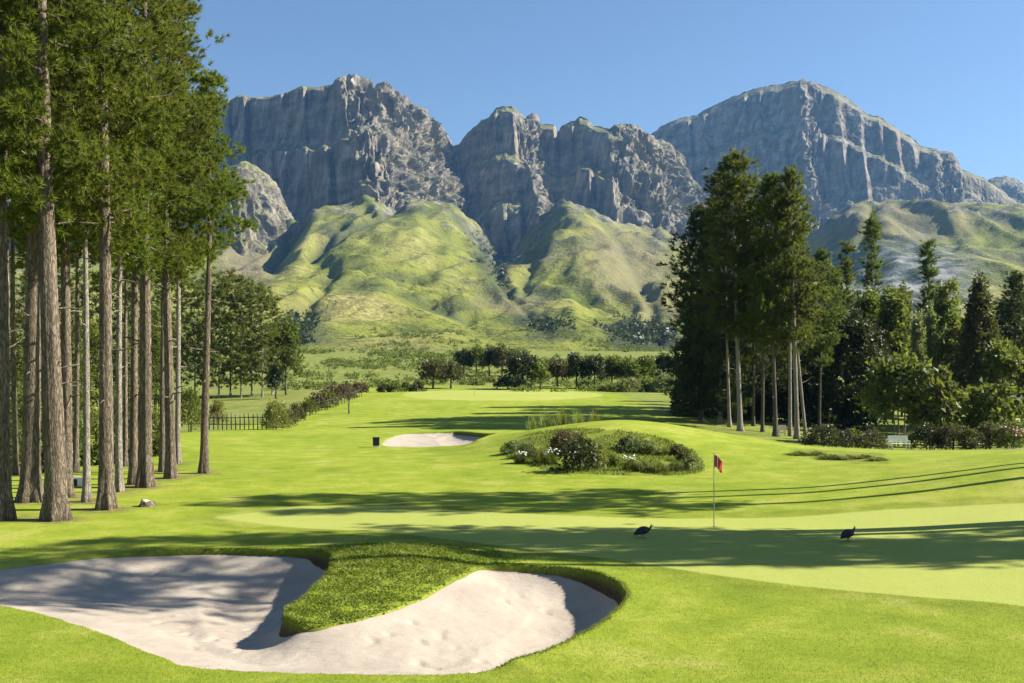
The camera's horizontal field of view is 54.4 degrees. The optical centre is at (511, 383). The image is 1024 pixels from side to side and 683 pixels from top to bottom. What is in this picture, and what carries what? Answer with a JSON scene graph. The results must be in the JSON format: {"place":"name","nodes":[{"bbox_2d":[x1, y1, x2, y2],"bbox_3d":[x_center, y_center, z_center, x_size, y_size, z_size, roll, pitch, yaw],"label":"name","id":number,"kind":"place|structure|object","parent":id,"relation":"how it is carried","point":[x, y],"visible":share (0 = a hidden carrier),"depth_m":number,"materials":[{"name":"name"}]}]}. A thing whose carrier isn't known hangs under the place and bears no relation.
{"place":"outdoors","nodes":[
{"label":"outdoors","id":0,"kind":"place"},
{"bbox_2d":[171,161,293,255],"bbox_3d":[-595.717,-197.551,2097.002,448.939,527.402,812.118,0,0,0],"label":"mountain","id":1,"kind":"structure","parent":0,"point":[265,206],"depth_m":1914.23,"materials":[{"name":"grey stone"}]},
{"bbox_2d":[9,74,467,251],"bbox_3d":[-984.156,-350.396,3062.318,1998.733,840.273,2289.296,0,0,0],"label":"mountain","id":2,"kind":"structure","parent":0,"point":[336,142],"depth_m":2309.20,"materials":[{"name":"grey stone"}]},
{"bbox_2d":[0,351,1023,682],"bbox_3d":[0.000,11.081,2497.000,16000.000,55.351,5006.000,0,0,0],"label":"ground","id":3,"kind":"structure","parent":0,"point":[762,509],"depth_m":31.49,"materials":[{"name":"green plant"}]},
{"bbox_2d":[10,268,25,379],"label":"pine tree","id":4,"kind":"object","parent":3,"relation":"on","point":[22,299],"visible":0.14,"depth_m":171.34,"materials":[{"name":"green plant"}]},
{"bbox_2d":[8,62,31,474],"bbox_3d":[-24.261,-6.340,47.883,4.463,22.125,5.256,0,0,39],"label":"pine tree","id":5,"kind":"object","parent":3,"relation":"on","point":[15,469],"visible":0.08,"depth_m":48.09,"materials":[{"name":"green plant"}]},
{"bbox_2d":[9,334,41,414],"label":"undergrowth tree","id":6,"kind":"object","parent":3,"relation":"on","point":[19,361],"visible":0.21,"depth_m":83.96,"materials":[{"name":"green plant"}]},
{"bbox_2d":[0,0,90,521],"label":"pine tree","id":7,"kind":"object","parent":3,"relation":"on","point":[7,509],"visible":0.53,"depth_m":32.85,"materials":[{"name":"green plant"}]},
{"bbox_2d":[9,78,93,450],"bbox_3d":[-25.245,-9.403,52.521,6.190,28.186,7.528,0,0,-22],"label":"pine tree","id":8,"kind":"object","parent":3,"relation":"on","point":[19,253],"visible":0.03,"depth_m":52.88,"materials":[{"name":"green plant"}]},
{"bbox_2d":[56,61,82,471],"bbox_3d":[-21.780,-6.306,49.561,4.663,21.984,4.616,0,0,37],"label":"pine tree","id":9,"kind":"object","parent":3,"relation":"on","point":[76,464],"visible":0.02,"depth_m":49.57,"materials":[{"name":"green plant"}]},
{"bbox_2d":[0,0,141,521],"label":"pine tree","id":10,"kind":"object","parent":3,"relation":"on","point":[55,506],"visible":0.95,"depth_m":32.71,"materials":[{"name":"green plant"}]},
{"bbox_2d":[60,313,95,418],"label":"undergrowth tree","id":11,"kind":"object","parent":3,"relation":"on","point":[73,352],"visible":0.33,"depth_m":87.77,"materials":[{"name":"green plant"}]},
{"bbox_2d":[7,0,149,502],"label":"pine tree","id":12,"kind":"object","parent":3,"relation":"on","point":[30,489],"visible":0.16,"depth_m":37.66,"materials":[{"name":"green plant"}]},
{"bbox_2d":[8,0,150,497],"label":"pine tree","id":13,"kind":"object","parent":3,"relation":"on","point":[66,372],"visible":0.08,"depth_m":39.22,"materials":[{"name":"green plant"}]},
{"bbox_2d":[20,1,165,502],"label":"pine tree","id":14,"kind":"object","parent":3,"relation":"on","point":[86,495],"visible":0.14,"depth_m":37.92,"materials":[{"name":"green plant"}]},
{"bbox_2d":[80,318,115,414],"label":"undergrowth tree","id":15,"kind":"object","parent":3,"relation":"on","point":[93,333],"visible":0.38,"depth_m":93.46,"materials":[{"name":"green plant"}]},
{"bbox_2d":[80,270,122,396],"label":"pine tree","id":16,"kind":"object","parent":3,"relation":"on","point":[95,300],"visible":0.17,"depth_m":169.55,"materials":[{"name":"green plant"}]},
{"bbox_2d":[11,0,197,510],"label":"pine tree","id":17,"kind":"object","parent":3,"relation":"on","point":[105,202],"visible":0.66,"depth_m":35.56,"materials":[{"name":"green plant"}]},
{"bbox_2d":[92,140,139,465],"bbox_3d":[-20.294,-5.841,53.468,4.508,21.049,5.234,0,0,1],"label":"pine tree","id":18,"kind":"object","parent":3,"relation":"on","point":[125,404],"visible":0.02,"depth_m":53.00,"materials":[{"name":"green plant"}]},
{"bbox_2d":[113,324,139,419],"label":"undergrowth tree","id":19,"kind":"object","parent":3,"relation":"on","point":[129,354],"visible":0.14,"depth_m":81.74,"materials":[{"name":"green plant"}]},
{"bbox_2d":[90,39,171,491],"bbox_3d":[-16.138,-4.799,41.461,4.463,19.142,5.256,0,0,20],"label":"pine tree","id":20,"kind":"object","parent":3,"relation":"on","point":[139,244],"visible":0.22,"depth_m":41.13,"materials":[{"name":"green plant"}]},
{"bbox_2d":[50,0,216,487],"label":"pine tree","id":21,"kind":"object","parent":3,"relation":"on","point":[145,477],"visible":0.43,"depth_m":42.70,"materials":[{"name":"green plant"}]},
{"bbox_2d":[77,0,209,484],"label":"pine tree","id":22,"kind":"object","parent":3,"relation":"on","point":[133,435],"visible":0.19,"depth_m":43.83,"materials":[{"name":"green plant"}]},
{"bbox_2d":[138,302,175,420],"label":"undergrowth tree","id":23,"kind":"object","parent":3,"relation":"on","point":[155,361],"visible":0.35,"depth_m":95.56,"materials":[{"name":"green plant"}]},
{"bbox_2d":[151,275,187,380],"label":"pine tree","id":24,"kind":"object","parent":3,"relation":"on","point":[158,296],"visible":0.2,"depth_m":169.82,"materials":[{"name":"green plant"}]},
{"bbox_2d":[122,0,228,478],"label":"pine tree","id":25,"kind":"object","parent":3,"relation":"on","point":[170,468],"visible":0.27,"depth_m":46.44,"materials":[{"name":"green plant"}]},
{"bbox_2d":[149,86,207,471],"bbox_3d":[-17.275,-5.325,49.219,4.616,20.009,4.663,0,0,-40],"label":"pine tree","id":26,"kind":"object","parent":3,"relation":"on","point":[180,229],"visible":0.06,"depth_m":49.48,"materials":[{"name":"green plant"}]},
{"bbox_2d":[171,275,203,395],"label":"pine tree","id":27,"kind":"object","parent":3,"relation":"on","point":[186,342],"visible":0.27,"depth_m":176.78,"materials":[{"name":"green plant"}]},
{"bbox_2d":[181,386,200,431],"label":"bush","id":28,"kind":"object","parent":3,"relation":"on","point":[187,396],"visible":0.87,"depth_m":87.87,"materials":[{"name":"green plant"}]},
{"bbox_2d":[173,276,216,396],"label":"pine tree","id":29,"kind":"object","parent":3,"relation":"on","point":[194,293],"visible":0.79,"depth_m":167.75,"materials":[{"name":"green plant"}]},
{"bbox_2d":[148,0,257,463],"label":"pine tree","id":30,"kind":"object","parent":3,"relation":"on","point":[178,343],"visible":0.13,"depth_m":54.25,"materials":[{"name":"green plant"}]},
{"bbox_2d":[184,269,225,387],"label":"pine tree","id":31,"kind":"object","parent":3,"relation":"on","point":[203,275],"visible":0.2,"depth_m":175.62,"materials":[{"name":"green plant"}]},
{"bbox_2d":[155,61,259,473],"bbox_3d":[-15.380,-5.587,48.695,4.934,20.572,5.476,0,0,6],"label":"pine tree","id":32,"kind":"object","parent":3,"relation":"on","point":[207,81],"visible":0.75,"depth_m":48.83,"materials":[{"name":"green plant"}]},
{"bbox_2d":[191,270,241,397],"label":"pine tree","id":33,"kind":"object","parent":3,"relation":"on","point":[222,280],"visible":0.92,"depth_m":165.69,"materials":[{"name":"green plant"}]},
{"bbox_2d":[211,266,247,395],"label":"pine tree","id":34,"kind":"object","parent":3,"relation":"on","point":[231,275],"visible":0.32,"depth_m":174.47,"materials":[{"name":"green plant"}]},
{"bbox_2d":[217,273,265,397],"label":"pine tree","id":35,"kind":"object","parent":3,"relation":"on","point":[240,327],"visible":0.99,"depth_m":166.57,"materials":[{"name":"green plant"}]},
{"bbox_2d":[236,277,280,394],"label":"pine tree","id":36,"kind":"object","parent":3,"relation":"on","point":[251,284],"visible":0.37,"depth_m":174.65,"materials":[{"name":"green plant"}]},
{"bbox_2d":[237,281,281,396],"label":"pine tree","id":37,"kind":"object","parent":3,"relation":"on","point":[262,290],"visible":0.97,"depth_m":167.76,"materials":[{"name":"green plant"}]},
{"bbox_2d":[250,294,287,394],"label":"pine tree","id":38,"kind":"object","parent":3,"relation":"on","point":[272,311],"visible":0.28,"depth_m":175.70,"materials":[{"name":"green plant"}]},
{"bbox_2d":[264,361,287,398],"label":"tree","id":39,"kind":"object","parent":3,"relation":"on","point":[276,373],"visible":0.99,"depth_m":159.65,"materials":[{"name":"green plant"}]},
{"bbox_2d":[259,398,293,428],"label":"bush","id":40,"kind":"object","parent":3,"relation":"on","point":[272,408],"visible":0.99,"depth_m":94.19,"materials":[{"name":"green plant"}]},
{"bbox_2d":[209,387,361,429],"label":"picket fence","id":41,"kind":"object","parent":3,"relation":"on","point":[231,417],"visible":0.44,"depth_m":95.25,"materials":[{"name":"brown wood"}]},
{"bbox_2d":[265,311,307,394],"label":"tree","id":42,"kind":"object","parent":3,"relation":"on","point":[288,337],"visible":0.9,"depth_m":171.18,"materials":[{"name":"green plant"}]},
{"bbox_2d":[0,555,618,674],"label":"sand bunker","id":43,"kind":"object","parent":3,"relation":"on","point":[224,612],"visible":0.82,"depth_m":21.26},
{"bbox_2d":[0,430,632,674],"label":"rough grass","id":44,"kind":"structure","parent":3,"relation":"on","point":[361,550],"depth_m":22.56,"materials":[{"name":"green plant"}]},
{"bbox_2d":[382,433,481,446],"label":"sand bunker","id":45,"kind":"object","parent":3,"relation":"on","point":[428,440],"visible":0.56,"depth_m":80.83},
{"bbox_2d":[417,357,447,388],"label":"tree","id":46,"kind":"object","parent":3,"relation":"on","point":[431,367],"visible":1,"depth_m":198.80,"materials":[{"name":"green plant"}]},
{"bbox_2d":[438,361,466,388],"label":"tree","id":47,"kind":"object","parent":3,"relation":"on","point":[452,369],"visible":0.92,"depth_m":200.72,"materials":[{"name":"green plant"}]},
{"bbox_2d":[231,316,682,392],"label":"scrub","id":48,"kind":"object","parent":3,"relation":"on","point":[586,384],"visible":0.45,"depth_m":310.46,"materials":[{"name":"green plant"}]},
{"bbox_2d":[500,351,544,388],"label":"tree","id":49,"kind":"object","parent":3,"relation":"on","point":[522,364],"visible":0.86,"depth_m":198.48,"materials":[{"name":"green plant"}]},
{"bbox_2d":[528,362,551,389],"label":"tree","id":50,"kind":"object","parent":3,"relation":"on","point":[540,372],"visible":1,"depth_m":196.88,"materials":[{"name":"green plant"}]},
{"bbox_2d":[543,356,570,385],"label":"tree","id":51,"kind":"object","parent":3,"relation":"on","point":[559,366],"visible":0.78,"depth_m":208.72,"materials":[{"name":"green plant"}]},
{"bbox_2d":[547,427,579,455],"bbox_3d":[2.874,3.217,54.828,1.884,1.660,2.047,0,0,14],"label":"shrub","id":52,"kind":"object","parent":3,"relation":"on","point":[562,436],"visible":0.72,"depth_m":54.53,"materials":[{"name":"green plant"}]},
{"bbox_2d":[547,434,600,472],"bbox_3d":[3.198,3.612,49.082,2.667,2.344,2.575,0,0,21],"label":"shrub","id":53,"kind":"object","parent":3,"relation":"on","point":[577,455],"visible":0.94,"depth_m":48.68,"materials":[{"name":"green plant"}]},
{"bbox_2d":[563,350,585,387],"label":"tree","id":54,"kind":"object","parent":3,"relation":"on","point":[574,362],"visible":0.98,"depth_m":203.19,"materials":[{"name":"green plant"}]},
{"bbox_2d":[582,353,606,388],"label":"tree","id":55,"kind":"object","parent":3,"relation":"on","point":[593,365],"visible":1,"depth_m":202.00,"materials":[{"name":"green plant"}]},
{"bbox_2d":[499,427,704,474],"bbox_3d":[4.699,3.527,55.773,11.066,1.723,16.951,0,0,0],"label":"ground cover","id":56,"kind":"object","parent":3,"relation":"on","point":[610,468],"visible":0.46,"depth_m":54.79,"materials":[{"name":"green plant"}]},
{"bbox_2d":[599,354,625,380],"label":"tree","id":57,"kind":"object","parent":3,"relation":"on","point":[611,368],"visible":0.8,"depth_m":204.80,"materials":[{"name":"green plant"}]},
{"bbox_2d":[616,356,642,379],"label":"tree","id":58,"kind":"object","parent":3,"relation":"on","point":[628,368],"visible":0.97,"depth_m":202.73,"materials":[{"name":"green plant"}]},
{"bbox_2d":[633,354,660,378],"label":"tree","id":59,"kind":"object","parent":3,"relation":"on","point":[648,364],"visible":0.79,"depth_m":204.80,"materials":[{"name":"green plant"}]},
{"bbox_2d":[655,202,744,420],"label":"pine tree","id":60,"kind":"object","parent":3,"relation":"on","point":[699,358],"visible":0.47,"depth_m":112.15,"materials":[{"name":"green plant"}]},
{"bbox_2d":[688,181,758,426],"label":"pine tree","id":61,"kind":"object","parent":3,"relation":"on","point":[705,306],"visible":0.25,"depth_m":105.84,"materials":[{"name":"green plant"}]},
{"bbox_2d":[676,163,771,423],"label":"pine tree","id":62,"kind":"object","parent":3,"relation":"on","point":[719,396],"visible":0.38,"depth_m":108.94,"materials":[{"name":"green plant"}]},
{"bbox_2d":[682,146,769,431],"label":"pine tree","id":63,"kind":"object","parent":3,"relation":"on","point":[726,251],"visible":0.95,"depth_m":100.29,"materials":[{"name":"green plant"}]},
{"bbox_2d":[723,380,772,419],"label":"bush","id":64,"kind":"object","parent":3,"relation":"on","point":[748,409],"visible":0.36,"depth_m":118.59,"materials":[{"name":"green plant"}]},
{"bbox_2d":[732,210,769,425],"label":"pine tree","id":65,"kind":"object","parent":3,"relation":"on","point":[753,401],"visible":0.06,"depth_m":109.86,"materials":[{"name":"green plant"}]},
{"bbox_2d":[729,213,781,417],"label":"pine tree","id":66,"kind":"object","parent":3,"relation":"on","point":[759,378],"visible":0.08,"depth_m":119.76,"materials":[{"name":"green plant"}]},
{"bbox_2d":[738,178,786,431],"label":"pine tree","id":67,"kind":"object","parent":3,"relation":"on","point":[759,334],"visible":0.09,"depth_m":102.85,"materials":[{"name":"green plant"}]},
{"bbox_2d":[747,345,786,414],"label":"tree","id":68,"kind":"object","parent":3,"relation":"on","point":[768,382],"visible":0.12,"depth_m":124.16,"materials":[{"name":"green plant"}]},
{"bbox_2d":[728,169,808,436],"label":"pine tree","id":69,"kind":"object","parent":3,"relation":"on","point":[766,202],"visible":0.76,"depth_m":97.43,"materials":[{"name":"green plant"}]},
{"bbox_2d":[748,382,805,421],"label":"bush","id":70,"kind":"object","parent":3,"relation":"on","point":[780,396],"visible":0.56,"depth_m":119.49,"materials":[{"name":"green plant"}]},
{"bbox_2d":[754,215,825,433],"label":"pine tree","id":71,"kind":"object","parent":3,"relation":"on","point":[785,351],"visible":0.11,"depth_m":103.86,"materials":[{"name":"green plant"}]},
{"bbox_2d":[758,164,833,439],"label":"pine tree","id":72,"kind":"object","parent":3,"relation":"on","point":[796,298],"visible":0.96,"depth_m":95.98,"materials":[{"name":"green plant"}]},
{"bbox_2d":[759,183,834,436],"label":"pine tree","id":73,"kind":"object","parent":3,"relation":"on","point":[811,320],"visible":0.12,"depth_m":99.82,"materials":[{"name":"green plant"}]},
{"bbox_2d":[777,376,829,426],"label":"bush","id":74,"kind":"object","parent":3,"relation":"on","point":[806,386],"visible":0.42,"depth_m":118.09,"materials":[{"name":"green plant"}]},
{"bbox_2d":[800,246,849,426],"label":"pine tree","id":75,"kind":"object","parent":3,"relation":"on","point":[821,344],"visible":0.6,"depth_m":111.50,"materials":[{"name":"green plant"}]},
{"bbox_2d":[798,423,857,447],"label":"bush","id":76,"kind":"object","parent":3,"relation":"on","point":[813,436],"visible":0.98,"depth_m":73.51,"materials":[{"name":"green plant"}]},
{"bbox_2d":[799,380,860,429],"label":"bush","id":77,"kind":"object","parent":3,"relation":"on","point":[835,402],"visible":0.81,"depth_m":116.00,"materials":[{"name":"green plant"}]},
{"bbox_2d":[800,303,889,425],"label":"tree","id":78,"kind":"object","parent":3,"relation":"on","point":[863,333],"visible":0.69,"depth_m":115.87,"materials":[{"name":"green plant"}]},
{"bbox_2d":[835,239,861,395],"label":"conifer","id":79,"kind":"object","parent":3,"relation":"on","point":[847,269],"visible":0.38,"depth_m":141.62,"materials":[{"name":"green plant"}]},
{"bbox_2d":[833,385,888,431],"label":"bush","id":80,"kind":"object","parent":3,"relation":"on","point":[865,419],"visible":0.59,"depth_m":114.93,"materials":[{"name":"green plant"}]},
{"bbox_2d":[851,283,884,387],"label":"tree","id":81,"kind":"object","parent":3,"relation":"on","point":[865,302],"visible":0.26,"depth_m":133.34,"materials":[{"name":"green plant"}]},
{"bbox_2d":[853,209,889,306],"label":"conifer","id":82,"kind":"object","parent":3,"relation":"on","point":[873,225],"visible":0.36,"depth_m":149.75,"materials":[{"name":"green plant"}]},
{"bbox_2d":[850,427,895,449],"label":"bush","id":83,"kind":"object","parent":3,"relation":"on","point":[875,437],"visible":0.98,"depth_m":71.56,"materials":[{"name":"green plant"}]},
{"bbox_2d":[873,283,913,423],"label":"tree","id":84,"kind":"object","parent":3,"relation":"on","point":[891,317],"visible":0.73,"depth_m":129.12,"materials":[{"name":"green plant"}]},
{"bbox_2d":[853,343,936,445],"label":"tree","id":85,"kind":"object","parent":3,"relation":"on","point":[893,374],"visible":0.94,"depth_m":90.91,"materials":[{"name":"green plant"}]},
{"bbox_2d":[908,308,928,387],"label":"poplar tree","id":86,"kind":"object","parent":3,"relation":"on","point":[917,344],"visible":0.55,"depth_m":123.77,"materials":[{"name":"green plant"}]},
{"bbox_2d":[912,236,942,334],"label":"conifer","id":87,"kind":"object","parent":3,"relation":"on","point":[931,272],"visible":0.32,"depth_m":147.88,"materials":[{"name":"green plant"}]},
{"bbox_2d":[905,421,951,449],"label":"bush","id":88,"kind":"object","parent":3,"relation":"on","point":[921,435],"visible":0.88,"depth_m":72.60,"materials":[{"name":"green plant"}]},
{"bbox_2d":[923,298,942,412],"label":"poplar tree","id":89,"kind":"object","parent":3,"relation":"on","point":[930,323],"visible":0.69,"depth_m":125.62,"materials":[{"name":"green plant"}]},
{"bbox_2d":[904,361,977,447],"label":"tree","id":90,"kind":"object","parent":3,"relation":"on","point":[940,395],"visible":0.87,"depth_m":87.28,"materials":[{"name":"green plant"}]},
{"bbox_2d":[927,277,963,420],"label":"tree","id":91,"kind":"object","parent":3,"relation":"on","point":[944,303],"visible":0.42,"depth_m":133.41,"materials":[{"name":"green plant"}]},
{"bbox_2d":[927,421,973,449],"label":"bush","id":92,"kind":"object","parent":3,"relation":"on","point":[954,432],"visible":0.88,"depth_m":71.79,"materials":[{"name":"green plant"}]},
{"bbox_2d":[930,320,983,427],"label":"tree","id":93,"kind":"object","parent":3,"relation":"on","point":[947,344],"visible":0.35,"depth_m":117.22,"materials":[{"name":"green plant"}]},
{"bbox_2d":[957,425,989,449],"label":"bush","id":94,"kind":"object","parent":3,"relation":"on","point":[970,438],"visible":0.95,"depth_m":70.84,"materials":[{"name":"green plant"}]},
{"bbox_2d":[949,269,1016,424],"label":"cypress tree","id":95,"kind":"object","parent":3,"relation":"on","point":[980,306],"visible":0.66,"depth_m":111.27,"materials":[{"name":"green plant"}]},
{"bbox_2d":[958,377,1023,447],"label":"tree","id":96,"kind":"object","parent":3,"relation":"on","point":[990,402],"visible":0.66,"depth_m":86.18,"materials":[{"name":"green plant"}]},
{"bbox_2d":[974,419,1007,448],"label":"bush","id":97,"kind":"object","parent":3,"relation":"on","point":[984,427],"visible":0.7,"depth_m":71.74,"materials":[{"name":"green plant"}]},
{"bbox_2d":[969,336,1023,422],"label":"tree","id":98,"kind":"object","parent":3,"relation":"on","point":[1001,360],"visible":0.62,"depth_m":106.98,"materials":[{"name":"green plant"}]},
{"bbox_2d":[991,419,1023,448],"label":"flowering shrub","id":99,"kind":"object","parent":3,"relation":"on","point":[1017,435],"visible":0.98,"depth_m":70.08,"materials":[{"name":"green plant"}]},
{"bbox_2d":[992,270,1023,422],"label":"conifer","id":100,"kind":"object","parent":3,"relation":"on","point":[1009,313],"visible":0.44,"depth_m":121.44,"materials":[{"name":"green plant"}]},
{"bbox_2d":[9,194,1023,351],"bbox_3d":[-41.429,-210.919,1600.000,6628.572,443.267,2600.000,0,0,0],"label":"hill","id":101,"kind":"structure","parent":0,"point":[361,265],"depth_m":1349.35,"materials":[{"name":"green plant"}]},
{"bbox_2d":[284,220,679,345],"bbox_3d":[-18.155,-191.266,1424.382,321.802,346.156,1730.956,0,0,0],"label":"woods","id":102,"kind":"object","parent":101,"relation":"on","point":[630,333],"visible":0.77,"depth_m":750.76,"materials":[{"name":"green plant"}]},
{"bbox_2d":[9,0,1023,203],"label":"sky","id":103,"kind":"structure","parent":0,"point":[948,75],"materials":[{"name":"blue"}]},
{"bbox_2d":[451,106,709,253],"bbox_3d":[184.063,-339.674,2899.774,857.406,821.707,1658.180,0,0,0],"label":"mountain","id":104,"kind":"structure","parent":0,"point":[520,174],"depth_m":2486.32,"materials":[{"name":"grey stone"}]},
{"bbox_2d":[651,78,1016,235],"bbox_3d":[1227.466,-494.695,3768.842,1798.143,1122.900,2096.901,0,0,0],"label":"mountain","id":105,"kind":"structure","parent":0,"point":[842,152],"depth_m":3227.65,"materials":[{"name":"grey stone"}]},
{"bbox_2d":[988,175,1023,203],"bbox_3d":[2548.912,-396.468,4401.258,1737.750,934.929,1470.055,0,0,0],"label":"mountain","id":106,"kind":"structure","parent":0,"point":[1012,187],"depth_m":4065.62,"materials":[{"name":"grey stone"}]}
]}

